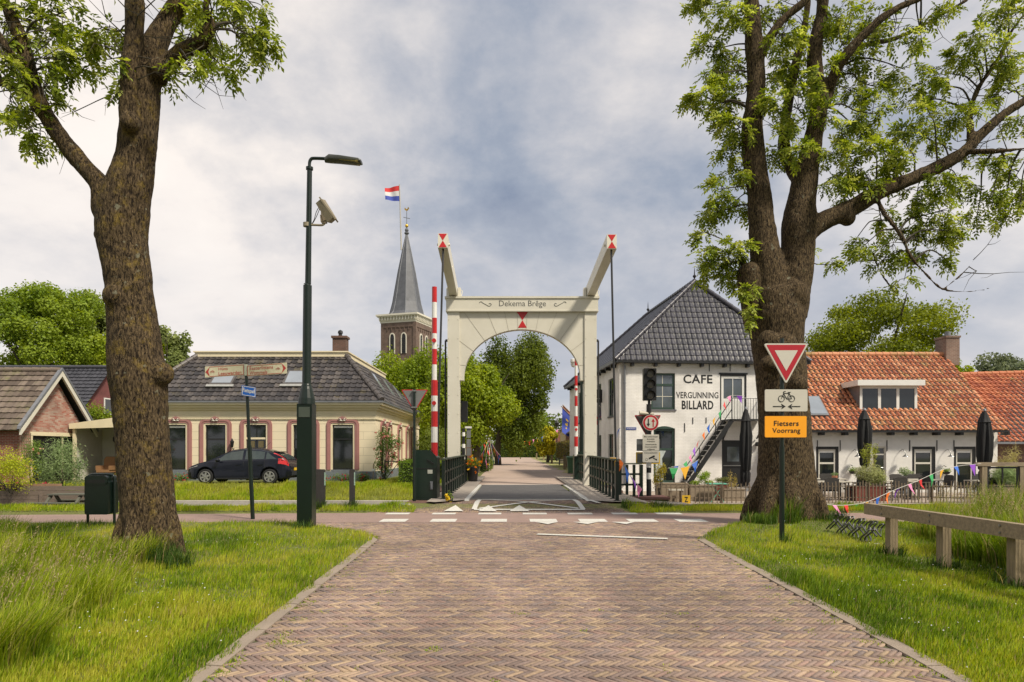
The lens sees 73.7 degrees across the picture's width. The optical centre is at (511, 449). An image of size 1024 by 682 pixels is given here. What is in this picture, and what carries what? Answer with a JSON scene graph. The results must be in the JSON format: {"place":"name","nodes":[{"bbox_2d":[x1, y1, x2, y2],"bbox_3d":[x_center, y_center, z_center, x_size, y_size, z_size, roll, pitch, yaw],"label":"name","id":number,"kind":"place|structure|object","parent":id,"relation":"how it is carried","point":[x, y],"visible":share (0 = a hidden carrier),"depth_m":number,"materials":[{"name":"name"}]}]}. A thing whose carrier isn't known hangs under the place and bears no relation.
{"place":"outdoors","nodes":[
{"label":"outdoors","id":0,"kind":"place"},
{"bbox_2d":[0,367,98,482],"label":"brick house","id":1,"kind":"structure","parent":0,"point":[41,404],"depth_m":29.50,"materials":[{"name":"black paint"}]},
{"bbox_2d":[33,436,72,481],"bbox_3d":[-20.277,0.400,30.250,0.045,2.000,3.000,0,0,0],"label":"garage door","id":2,"kind":"structure","parent":1,"relation":"in","point":[44,439],"depth_m":29.89,"materials":[{"name":"green paint"}]},
{"bbox_2d":[0,365,111,419],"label":"dark roofed house","id":3,"kind":"structure","parent":0,"point":[90,383],"depth_m":44.40,"materials":[{"name":"tile"}]},
{"bbox_2d":[0,514,176,675],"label":"tall grass","id":4,"kind":"structure","parent":0,"point":[23,633],"depth_m":6.67,"materials":[{"name":"plant"}]},
{"bbox_2d":[95,456,115,474],"bbox_3d":[-18.950,0.860,31.920,0.660,1.080,0.640,0,0,0],"label":"wicker chair","id":5,"kind":"object","parent":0,"point":[108,466],"visible":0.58,"depth_m":32.18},
{"bbox_2d":[0,477,441,499],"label":"grass","id":6,"kind":"structure","parent":0,"point":[372,487],"depth_m":25.75,"materials":[{"name":"plant"}]},
{"bbox_2d":[376,207,431,366],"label":"church tower","id":7,"kind":"structure","parent":0,"point":[406,324],"depth_m":101.54,"materials":[{"name":"stone"}]},
{"bbox_2d":[385,184,401,249],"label":"church flag","id":8,"kind":"object","parent":7,"relation":"on","point":[392,193],"visible":1,"depth_m":101.47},
{"bbox_2d":[0,513,962,522],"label":"cycle path","id":9,"kind":"structure","parent":0,"point":[477,518],"depth_m":16.05,"materials":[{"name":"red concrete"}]},
{"bbox_2d":[205,363,286,518],"bbox_3d":[-6.106,-0.199,15.664,1.875,3.602,0.172,0,0,0],"label":"finger post","id":10,"kind":"object","parent":9,"relation":"on","point":[246,370],"visible":1,"depth_m":15.66,"materials":[{"name":"metal"}]},
{"bbox_2d":[379,499,707,538],"bbox_3d":[0.849,1.487,16.100,7.788,0.202,6.073,0,0,35],"label":"road marking","id":11,"kind":"object","parent":9,"relation":"on","point":[521,508],"visible":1,"depth_m":15.54,"materials":[{"name":"paint"}]},
{"bbox_2d":[0,499,979,512],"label":"grass","id":12,"kind":"structure","parent":0,"point":[262,506],"depth_m":17.55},
{"bbox_2d":[26,493,83,505],"bbox_3d":[-15.000,1.839,22.920,1.500,0.718,1.640,0,0,0],"label":"picnic table","id":13,"kind":"object","parent":12,"relation":"on","point":[63,501],"visible":0.41,"depth_m":22.75,"materials":[{"name":"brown wood"}]},
{"bbox_2d":[367,500,629,512],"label":"road","id":14,"kind":"structure","parent":0,"point":[599,510],"depth_m":17.78,"materials":[{"name":"brick"}]},
{"bbox_2d":[0,450,1023,681],"bbox_3d":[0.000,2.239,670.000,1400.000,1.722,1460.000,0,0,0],"label":"ground","id":15,"kind":"structure","parent":0,"point":[67,512],"depth_m":11.90,"materials":[{"name":"plant"}]},
{"bbox_2d":[12,438,47,483],"bbox_3d":[-18.348,0.545,25.998,1.277,1.982,0.963,0,0,23],"label":"rose bush","id":16,"kind":"object","parent":15,"relation":"on","point":[35,451],"visible":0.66,"depth_m":25.95,"materials":[{"name":"green plant"}]},
{"bbox_2d":[0,484,61,489],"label":"garden bank","id":17,"kind":"structure","parent":15,"relation":"on","point":[3,488],"depth_m":23.75,"materials":[{"name":"soil"}]},
{"bbox_2d":[0,446,39,493],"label":"yellow shrub","id":18,"kind":"object","parent":17,"relation":"on","point":[7,465],"visible":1,"depth_m":23.43,"materials":[{"name":"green plant"}]},
{"bbox_2d":[32,434,89,490],"bbox_3d":[-16.136,0.507,24.492,1.867,2.267,1.786,0,0,-28],"label":"butterfly bush","id":19,"kind":"object","parent":17,"relation":"on","point":[62,466],"visible":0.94,"depth_m":24.41,"materials":[{"name":"green plant"}]},
{"bbox_2d":[0,486,83,505],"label":"plank retaining wall","id":20,"kind":"structure","parent":15,"relation":"on","point":[19,497],"depth_m":23.72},
{"bbox_2d":[0,279,105,364],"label":"maple tree","id":21,"kind":"object","parent":15,"relation":"on","point":[59,336],"visible":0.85,"depth_m":54.46,"materials":[{"name":"green plant"}]},
{"bbox_2d":[0,508,171,616],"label":"grass seed heads","id":22,"kind":"object","parent":15,"relation":"on","point":[47,569],"depth_m":7.04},
{"bbox_2d":[69,418,114,479],"bbox_3d":[-18.600,-0.060,32.235,3.100,2.920,2.530,0,0,0],"label":"lean to","id":23,"kind":"object","parent":15,"relation":"on","point":[100,447],"visible":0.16,"depth_m":32.40,"materials":[{"name":"wood"}]},
{"bbox_2d":[81,289,105,335],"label":"maple tree","id":24,"kind":"object","parent":15,"relation":"on","point":[101,326],"visible":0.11,"depth_m":66.60,"materials":[{"name":"green plant"}]},
{"bbox_2d":[84,400,111,419],"bbox_3d":[-21.974,-0.603,35.945,1.787,4.072,1.464,0,0,26],"label":"round shrub","id":25,"kind":"object","parent":15,"relation":"on","point":[97,413],"visible":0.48,"depth_m":35.86,"materials":[{"name":"green plant"}]},
{"bbox_2d":[84,473,118,525],"bbox_3d":[-8.426,1.064,14.008,0.598,1.171,0.385,0,0,0],"label":"litter bin","id":26,"kind":"object","parent":15,"relation":"on","point":[100,493],"visible":0.96,"depth_m":13.84,"materials":[{"name":"metal"}]},
{"bbox_2d":[82,332,171,364],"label":"maple tree","id":27,"kind":"object","parent":15,"relation":"on","point":[100,343],"visible":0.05,"depth_m":57.56,"materials":[{"name":"green plant"}]},
{"bbox_2d":[0,0,286,553],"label":"ash tree","id":28,"kind":"object","parent":15,"relation":"on","point":[140,374],"visible":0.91,"depth_m":9.48,"materials":[{"name":"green plant"}]},
{"bbox_2d":[159,325,193,367],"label":"willow tree","id":29,"kind":"object","parent":15,"relation":"on","point":[177,353],"visible":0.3,"depth_m":59.56,"materials":[{"name":"green plant"}]},
{"bbox_2d":[0,517,377,681],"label":"grass","id":30,"kind":"structure","parent":15,"relation":"on","point":[70,647],"depth_m":6.52,"materials":[{"name":"plant"}]},
{"bbox_2d":[188,448,296,483],"bbox_3d":[-11.135,0.538,28.495,4.300,1.724,2.130,0,0,0],"label":"parked car","id":31,"kind":"object","parent":15,"relation":"on","point":[271,466],"visible":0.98,"depth_m":27.66,"materials":[{"name":"blue paint"}]},
{"bbox_2d":[184,532,376,681],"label":"kerb","id":32,"kind":"structure","parent":15,"relation":"on","point":[263,626],"depth_m":6.24,"materials":[{"name":"concrete"}]},
{"bbox_2d":[168,330,421,480],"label":"cream house","id":33,"kind":"structure","parent":15,"relation":"on","point":[359,402],"depth_m":31.09,"materials":[{"name":"paint"}]},
{"bbox_2d":[169,425,186,470],"bbox_3d":[-15.227,-0.080,31.030,0.932,2.108,0.160,0,0,0],"label":"window","id":34,"kind":"structure","parent":33,"relation":"in","point":[177,433],"depth_m":31.09,"materials":[{"name":"glass"}]},
{"bbox_2d":[206,425,224,460],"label":"window","id":35,"kind":"structure","parent":33,"relation":"in","point":[215,434],"depth_m":31.09,"materials":[{"name":"glass"}]},
{"bbox_2d":[246,425,265,447],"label":"window","id":36,"kind":"structure","parent":33,"relation":"in","point":[256,430],"depth_m":31.10,"materials":[{"name":"black paint"}]},
{"bbox_2d":[331,425,352,470],"bbox_3d":[-7.684,-0.080,31.030,1.036,2.108,0.160,0,0,0],"label":"window","id":37,"kind":"structure","parent":33,"relation":"in","point":[342,434],"depth_m":31.09,"materials":[{"name":"glass"}]},
{"bbox_2d":[316,469,325,508],"bbox_3d":[-5.028,1.057,17.910,0.252,1.086,0.160,0,0,0],"label":"bollard","id":38,"kind":"object","parent":15,"relation":"on","point":[321,483],"visible":0.76,"depth_m":17.83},
{"bbox_2d":[297,154,362,526],"bbox_3d":[-3.656,-2.133,13.675,1.274,7.565,0.390,0,0,0],"label":"street lamp","id":39,"kind":"object","parent":15,"relation":"on","point":[306,457],"visible":0.94,"depth_m":13.60,"materials":[{"name":"metal"}]},
{"bbox_2d":[303,197,337,227],"bbox_3d":[-3.848,-4.677,13.700,0.686,0.733,0.201,0,0,0],"label":"surveillance camera","id":40,"kind":"object","parent":39,"relation":"attached to","point":[327,215],"visible":1,"depth_m":13.64,"materials":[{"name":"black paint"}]},
{"bbox_2d":[349,469,354,505],"bbox_3d":[-4.187,1.057,17.910,0.128,1.086,0.160,0,0,0],"label":"bollard","id":41,"kind":"object","parent":15,"relation":"on","point":[351,484],"visible":0.88,"depth_m":17.83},
{"bbox_2d":[373,426,403,479],"bbox_3d":[-5.404,0.190,30.036,1.422,2.497,0.954,0,0,0],"label":"rose bush","id":42,"kind":"object","parent":15,"relation":"on","point":[380,463],"visible":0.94,"depth_m":29.92,"materials":[{"name":"green plant"}]},
{"bbox_2d":[397,458,412,483],"bbox_3d":[-4.061,0.878,28.348,1.170,1.113,2.564,0,0,0],"label":"hedge","id":43,"kind":"object","parent":15,"relation":"on","point":[406,470],"visible":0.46,"depth_m":27.26,"materials":[{"name":"green plant"}]},
{"bbox_2d":[372,340,447,458],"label":"lime tree","id":44,"kind":"object","parent":15,"relation":"on","point":[407,374],"visible":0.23,"depth_m":50.43,"materials":[{"name":"green plant"}]},
{"bbox_2d":[410,423,465,459],"bbox_3d":[-3.574,0.069,33.033,2.615,2.740,1.992,0,0,-22],"label":"shrub","id":45,"kind":"object","parent":15,"relation":"on","point":[441,446],"visible":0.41,"depth_m":32.78,"materials":[{"name":"green plant"}]},
{"bbox_2d":[400,458,604,484],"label":"verge","id":46,"kind":"structure","parent":15,"relation":"on","point":[555,464],"depth_m":64.02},
{"bbox_2d":[416,352,524,472],"bbox_3d":[-2.350,-2.236,40.774,6.196,7.713,5.300,0,0,39],"label":"lime tree","id":47,"kind":"object","parent":46,"relation":"on","point":[490,403],"visible":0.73,"depth_m":39.96,"materials":[{"name":"green plant"}]},
{"bbox_2d":[555,440,569,459],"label":"hedge","id":48,"kind":"object","parent":46,"relation":"on","point":[562,447],"visible":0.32,"depth_m":52.48,"materials":[{"name":"green plant"}]},
{"bbox_2d":[480,443,539,457],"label":"hedge","id":49,"kind":"object","parent":15,"relation":"on","point":[531,452],"visible":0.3,"depth_m":123.52,"materials":[{"name":"green plant"}]},
{"bbox_2d":[472,412,561,455],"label":"distant woods","id":50,"kind":"object","parent":15,"relation":"on","point":[552,422],"depth_m":148.85,"materials":[{"name":"green plant"}]},
{"bbox_2d":[475,331,559,464],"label":"lime tree","id":51,"kind":"object","parent":15,"relation":"on","point":[527,369],"visible":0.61,"depth_m":60.55,"materials":[{"name":"green plant"}]},
{"bbox_2d":[405,486,654,504],"bbox_3d":[0.500,2.241,22.790,6.800,1.618,8.820,0,0,0],"label":"abutment","id":52,"kind":"object","parent":15,"relation":"on","point":[419,501],"visible":0.14,"depth_m":18.88,"materials":[{"name":"concrete"}]},
{"bbox_2d":[402,389,427,500],"bbox_3d":[-2.718,-0.095,19.007,0.722,3.190,0.106,0,0,0],"label":"give way sign","id":53,"kind":"object","parent":52,"relation":"on","point":[414,397],"visible":0.88,"depth_m":18.99,"materials":[{"name":"metal"}]},
{"bbox_2d":[437,233,616,499],"bbox_3d":[0.351,-2.530,24.656,6.018,8.260,10.833,0,0,0],"label":"drawbridge","id":54,"kind":"object","parent":52,"relation":"on","point":[569,323],"visible":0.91,"depth_m":26.00,"materials":[{"name":"beige paint"}]},
{"bbox_2d":[464,484,600,502],"bbox_3d":[0.530,1.462,22.670,3.700,0.176,8.940,0,0,0],"label":"bridge edge line","id":55,"kind":"object","parent":54,"relation":"on","point":[580,496],"visible":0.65,"depth_m":21.43,"materials":[{"name":"paint"}]},
{"bbox_2d":[534,425,558,461],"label":"laburnum tree","id":56,"kind":"object","parent":15,"relation":"on","point":[548,447],"visible":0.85,"depth_m":74.30,"materials":[{"name":"yellow plant"}]},
{"bbox_2d":[73,496,1023,589],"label":"grass tufts","id":57,"kind":"object","parent":15,"relation":"on","point":[169,556],"visible":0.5,"depth_m":9.05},
{"bbox_2d":[563,267,811,491],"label":"cafe building","id":58,"kind":"structure","parent":15,"relation":"on","point":[693,348],"depth_m":31.40,"materials":[{"name":"white paint"}]},
{"bbox_2d":[651,373,676,410],"bbox_3d":[6.896,-2.636,31.211,1.223,1.724,0.170,0,0,-5],"label":"window","id":59,"kind":"structure","parent":58,"relation":"in","point":[665,382],"depth_m":31.28,"materials":[{"name":"glass"}]},
{"bbox_2d":[654,429,674,481],"bbox_3d":[6.949,0.273,31.276,1.005,2.453,0.050,0,0,-5],"label":"door","id":60,"kind":"structure","parent":58,"relation":"in","point":[666,436],"depth_m":31.29,"materials":[{"name":"green paint"}]},
{"bbox_2d":[720,374,745,419],"bbox_3d":[10.192,-2.420,31.529,1.264,2.106,0.090,0,0,-5],"label":"upper door","id":61,"kind":"structure","parent":58,"relation":"in","point":[730,384],"depth_m":31.52,"materials":[{"name":"white paint"}]},
{"bbox_2d":[722,440,743,486],"bbox_3d":[10.176,0.654,31.544,1.054,2.183,0.120,0,0,-5],"label":"ground floor door","id":62,"kind":"structure","parent":58,"relation":"in","point":[730,448],"depth_m":31.54,"materials":[{"name":"black paint"}]},
{"bbox_2d":[747,492,810,524],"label":"grass tufts","id":63,"kind":"object","parent":15,"relation":"on","point":[790,514],"visible":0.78,"depth_m":13.54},
{"bbox_2d":[698,533,973,681],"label":"kerb","id":64,"kind":"structure","parent":15,"relation":"on","point":[908,651],"depth_m":6.18,"materials":[{"name":"concrete"}]},
{"bbox_2d":[672,0,1023,520],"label":"ash tree","id":65,"kind":"object","parent":15,"relation":"on","point":[774,280],"visible":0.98,"depth_m":14.31,"materials":[{"name":"green plant"}]},
{"bbox_2d":[826,514,884,543],"bbox_3d":[6.152,1.415,12.374,0.804,0.297,2.561,0,0,0],"label":"bicycle rack","id":66,"kind":"object","parent":15,"relation":"on","point":[846,525],"visible":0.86,"depth_m":12.14,"materials":[{"name":"grey metal"}]},
{"bbox_2d":[698,517,1023,681],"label":"grass","id":67,"kind":"structure","parent":15,"relation":"on","point":[998,633],"depth_m":7.31,"materials":[{"name":"plant"}]},
{"bbox_2d":[764,338,807,539],"bbox_3d":[4.518,-0.121,11.291,0.705,3.442,0.100,0,0,0],"label":"give way sign","id":68,"kind":"object","parent":67,"relation":"on","point":[785,357],"visible":0.99,"depth_m":11.25,"materials":[{"name":"metal"}]},
{"bbox_2d":[804,286,973,370],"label":"chestnut tree","id":69,"kind":"object","parent":15,"relation":"on","point":[846,335],"visible":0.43,"depth_m":47.38,"materials":[{"name":"green plant"}]},
{"bbox_2d":[827,463,980,513],"bbox_3d":[11.485,1.159,20.055,12.726,1.357,0.776,0,0,-42],"label":"bunting","id":70,"kind":"object","parent":15,"relation":"on","point":[972,466],"visible":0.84,"depth_m":21.20},
{"bbox_2d":[864,503,1023,586],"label":"wooden rail fence","id":71,"kind":"object","parent":15,"relation":"on","point":[945,523],"visible":0.84,"depth_m":8.70,"materials":[{"name":"brown wood"}]},
{"bbox_2d":[927,480,1023,548],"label":"grass seed heads","id":72,"kind":"object","parent":15,"relation":"on","point":[997,505],"depth_m":10.57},
{"bbox_2d":[970,350,1023,371],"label":"willow tree","id":73,"kind":"object","parent":15,"relation":"on","point":[1007,363],"visible":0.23,"depth_m":59.29,"materials":[{"name":"green plant"}]},
{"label":"quay wall","id":74,"kind":"structure","parent":15,"relation":"on","visible":0},
{"bbox_2d":[176,500,408,505],"bbox_3d":[-31.475,1.873,23.990,57.038,0.175,0.260,0,0,0],"label":"quay edge","id":75,"kind":"object","parent":74,"relation":"on","point":[235,502],"visible":0.28,"depth_m":23.86,"materials":[{"name":"stone"}]},
{"bbox_2d":[0,0,1023,449],"label":"sky","id":76,"kind":"structure","parent":0,"point":[528,134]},
{"bbox_2d":[472,457,572,484],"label":"street","id":77,"kind":"structure","parent":0,"point":[523,471],"depth_m":40.02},
{"bbox_2d":[570,358,582,451],"bbox_3d":[3.003,-1.403,31.500,0.639,5.607,0.320,0,0,0],"label":"street lamp","id":78,"kind":"object","parent":77,"relation":"on","point":[572,361],"visible":0.64,"depth_m":31.43,"materials":[{"name":"metal"}]},
{"bbox_2d":[573,361,582,479],"bbox_3d":[3.067,-1.397,30.741,0.597,5.594,0.918,0,0,0],"label":"barrier","id":79,"kind":"object","parent":77,"relation":"on","point":[575,465],"visible":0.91,"depth_m":30.35,"materials":[{"name":"metal"}]},
{"bbox_2d":[427,476,645,501],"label":"pavement","id":80,"kind":"structure","parent":0,"point":[465,490],"depth_m":22.41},
{"bbox_2d":[412,286,439,499],"bbox_3d":[-2.476,-1.599,19.811,0.744,6.197,0.837,0,0,0],"label":"barrier","id":81,"kind":"object","parent":80,"relation":"on","point":[427,474],"visible":0.95,"depth_m":19.57,"materials":[{"name":"metal"}]},
{"bbox_2d":[440,455,466,498],"bbox_3d":[-1.940,0.800,24.125,0.200,1.180,9.910,0,0,0],"label":"bridge railing","id":82,"kind":"object","parent":80,"relation":"on","point":[454,473],"visible":0.88,"depth_m":22.44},
{"bbox_2d":[461,401,471,455],"bbox_3d":[-1.852,-0.284,27.670,0.420,3.368,0.261,0,0,0],"label":"traffic light","id":83,"kind":"object","parent":80,"relation":"on","point":[464,411],"visible":0.84,"depth_m":27.60,"materials":[{"name":"black paint"}]},
{"bbox_2d":[466,455,488,480],"bbox_3d":[-1.577,0.763,28.939,1.162,1.134,0.766,0,0,19],"label":"flower pot","id":84,"kind":"object","parent":80,"relation":"on","point":[472,470],"visible":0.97,"depth_m":28.82,"materials":[{"name":"black paint"}]},
{"bbox_2d":[577,454,620,500],"bbox_3d":[2.924,0.800,24.800,0.189,1.200,12.562,0,0,1],"label":"bridge railing","id":85,"kind":"object","parent":80,"relation":"on","point":[597,469],"visible":0.73,"depth_m":21.64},
{"bbox_2d":[205,522,954,681],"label":"road","id":86,"kind":"structure","parent":0,"point":[457,594],"depth_m":6.39,"materials":[{"name":"brick"}]},
{"bbox_2d":[202,524,946,681],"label":"joint weeds","id":87,"kind":"object","parent":86,"relation":"on","point":[274,641],"visible":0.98,"depth_m":5.64,"materials":[{"name":"green plant"}]},
{"bbox_2d":[630,495,669,500],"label":"abutment wall","id":88,"kind":"structure","parent":0,"point":[656,497],"depth_m":20.54,"materials":[{"name":"brick"}]},
{"bbox_2d":[619,463,643,495],"bbox_3d":[3.640,0.920,20.975,0.907,1.020,0.195,0,0,-12],"label":"fence","id":89,"kind":"object","parent":88,"relation":"on","point":[634,474],"visible":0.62,"depth_m":20.94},
{"bbox_2d":[635,368,660,495],"bbox_3d":[4.230,-0.406,21.101,0.810,4.213,0.402,0,0,0],"label":"traffic light","id":90,"kind":"object","parent":88,"relation":"on","point":[648,444],"visible":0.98,"depth_m":21.06,"materials":[{"name":"black paint"}]},
{"bbox_2d":[623,491,998,503],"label":"terrace floor","id":91,"kind":"structure","parent":0,"point":[830,499],"depth_m":25.62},
{"bbox_2d":[652,463,666,494],"bbox_3d":[5.328,1.168,24.597,0.480,1.551,0.509,0,0,-45],"label":"shrub","id":92,"kind":"object","parent":91,"relation":"on","point":[660,471],"visible":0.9,"depth_m":24.57,"materials":[{"name":"green plant"}]},
{"bbox_2d":[657,483,687,500],"bbox_3d":[5.938,1.568,25.440,1.137,0.683,0.520,0,0,0],"label":"planter","id":93,"kind":"object","parent":91,"relation":"on","point":[672,485],"visible":0.45,"depth_m":25.20,"materials":[{"name":"wood"}]},
{"bbox_2d":[688,470,715,500],"bbox_3d":[7.063,1.338,25.562,1.001,1.145,0.677,0,0,0],"label":"planter","id":94,"kind":"object","parent":91,"relation":"on","point":[705,476],"visible":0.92,"depth_m":25.30,"materials":[{"name":"wood"}]},
{"bbox_2d":[655,482,750,502],"bbox_3d":[7.155,1.528,24.340,4.090,0.765,0.120,0,0,0],"label":"paling fence","id":95,"kind":"object","parent":91,"relation":"on","point":[721,487],"visible":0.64,"depth_m":24.29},
{"bbox_2d":[680,398,757,483],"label":"steel staircase","id":96,"kind":"structure","parent":91,"relation":"on","point":[723,433],"depth_m":30.28,"materials":[{"name":"metal"}]},
{"bbox_2d":[723,472,744,500],"bbox_3d":[8.213,1.324,25.427,0.787,1.172,0.546,0,0,0],"label":"planter","id":97,"kind":"object","parent":91,"relation":"on","point":[733,493],"visible":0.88,"depth_m":25.20,"materials":[{"name":"wood"}]},
{"bbox_2d":[739,407,752,496],"bbox_3d":[8.848,0.141,25.791,0.473,3.539,0.474,0,0,25],"label":"closed parasol","id":98,"kind":"object","parent":91,"relation":"on","point":[745,444],"visible":0.94,"depth_m":25.67,"materials":[{"name":"fabric"}]},
{"bbox_2d":[857,408,872,466],"bbox_3d":[13.535,0.153,26.190,0.537,3.514,0.538,0,0,25],"label":"closed parasol","id":99,"kind":"object","parent":91,"relation":"on","point":[864,431],"visible":0.72,"depth_m":26.05,"materials":[{"name":"fabric"}]},
{"bbox_2d":[847,442,888,500],"bbox_3d":[13.374,0.813,25.534,1.354,2.194,0.932,0,0,0],"label":"planter","id":100,"kind":"object","parent":91,"relation":"on","point":[871,474],"visible":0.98,"depth_m":25.37,"materials":[{"name":"wood"}]},
{"bbox_2d":[817,480,979,502],"bbox_3d":[13.580,1.500,24.390,6.440,0.820,0.120,0,0,0],"label":"paling fence","id":101,"kind":"object","parent":91,"relation":"on","point":[929,486],"visible":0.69,"depth_m":24.34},
{"bbox_2d":[806,331,1009,492],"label":"white cottage","id":102,"kind":"structure","parent":91,"relation":"on","point":[924,410],"depth_m":30.62,"materials":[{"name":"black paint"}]},
{"bbox_2d":[816,447,837,485],"bbox_3d":[14.000,0.828,30.375,1.010,1.936,0.090,0,0,0],"label":"window","id":103,"kind":"structure","parent":102,"relation":"in","point":[826,457],"depth_m":30.36,"materials":[{"name":"glass"}]},
{"bbox_2d":[872,447,884,485],"bbox_3d":[16.300,0.828,30.364,0.617,1.936,0.092,0,0,0],"label":"door","id":104,"kind":"structure","parent":102,"relation":"in","point":[880,460],"depth_m":30.39,"materials":[{"name":"white glass"}]},
{"bbox_2d":[859,386,916,408],"bbox_3d":[17.038,-2.290,30.915,2.604,1.199,0.050,0,0,0],"label":"window","id":105,"kind":"structure","parent":102,"relation":"in","point":[871,397],"depth_m":30.92,"materials":[{"name":"white paint"}]},
{"bbox_2d":[912,447,934,489],"bbox_3d":[18.278,0.828,30.375,1.038,1.936,0.090,0,0,0],"label":"window","id":106,"kind":"structure","parent":102,"relation":"in","point":[923,458],"depth_m":30.36,"materials":[{"name":"black paint"}]},
{"bbox_2d":[954,447,975,489],"bbox_3d":[20.102,0.828,30.375,0.982,1.936,0.090,0,0,0],"label":"window","id":107,"kind":"structure","parent":102,"relation":"in","point":[966,456],"depth_m":30.38,"materials":[{"name":"black paint"}]},
{"bbox_2d":[976,409,993,479],"bbox_3d":[18.145,0.165,26.189,0.565,3.490,0.566,0,0,25],"label":"closed parasol","id":108,"kind":"object","parent":91,"relation":"on","point":[984,442],"visible":0.68,"depth_m":26.03,"materials":[{"name":"fabric"}]},
{"bbox_2d":[960,370,1023,471],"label":"brick annex","id":109,"kind":"object","parent":91,"relation":"on","point":[1001,394],"visible":0.45,"depth_m":33.60,"materials":[{"name":"orange brick"}]},
{"bbox_2d":[974,462,1023,502],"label":"glazed screen","id":110,"kind":"object","parent":91,"relation":"on","point":[984,473],"visible":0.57,"depth_m":24.15,"materials":[{"name":"brown wood"}]},
{"bbox_2d":[987,467,1018,498],"bbox_3d":[17.397,1.308,24.215,1.140,1.409,0.070,0,0,0],"label":"window","id":111,"kind":"structure","parent":110,"relation":"in","point":[1002,468],"depth_m":24.19,"materials":[{"name":"glass"}]},
{"bbox_2d":[989,466,1015,500],"bbox_3d":[18.161,1.165,25.110,1.190,1.490,1.126,0,0,-30],"label":"planter","id":112,"kind":"object","parent":91,"relation":"on","point":[1009,473],"visible":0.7,"depth_m":24.95,"materials":[{"name":"plant"}]},
{"bbox_2d":[909,476,1023,570],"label":"tall grass","id":113,"kind":"structure","parent":0,"point":[992,549],"depth_m":9.63,"materials":[{"name":"plant"}]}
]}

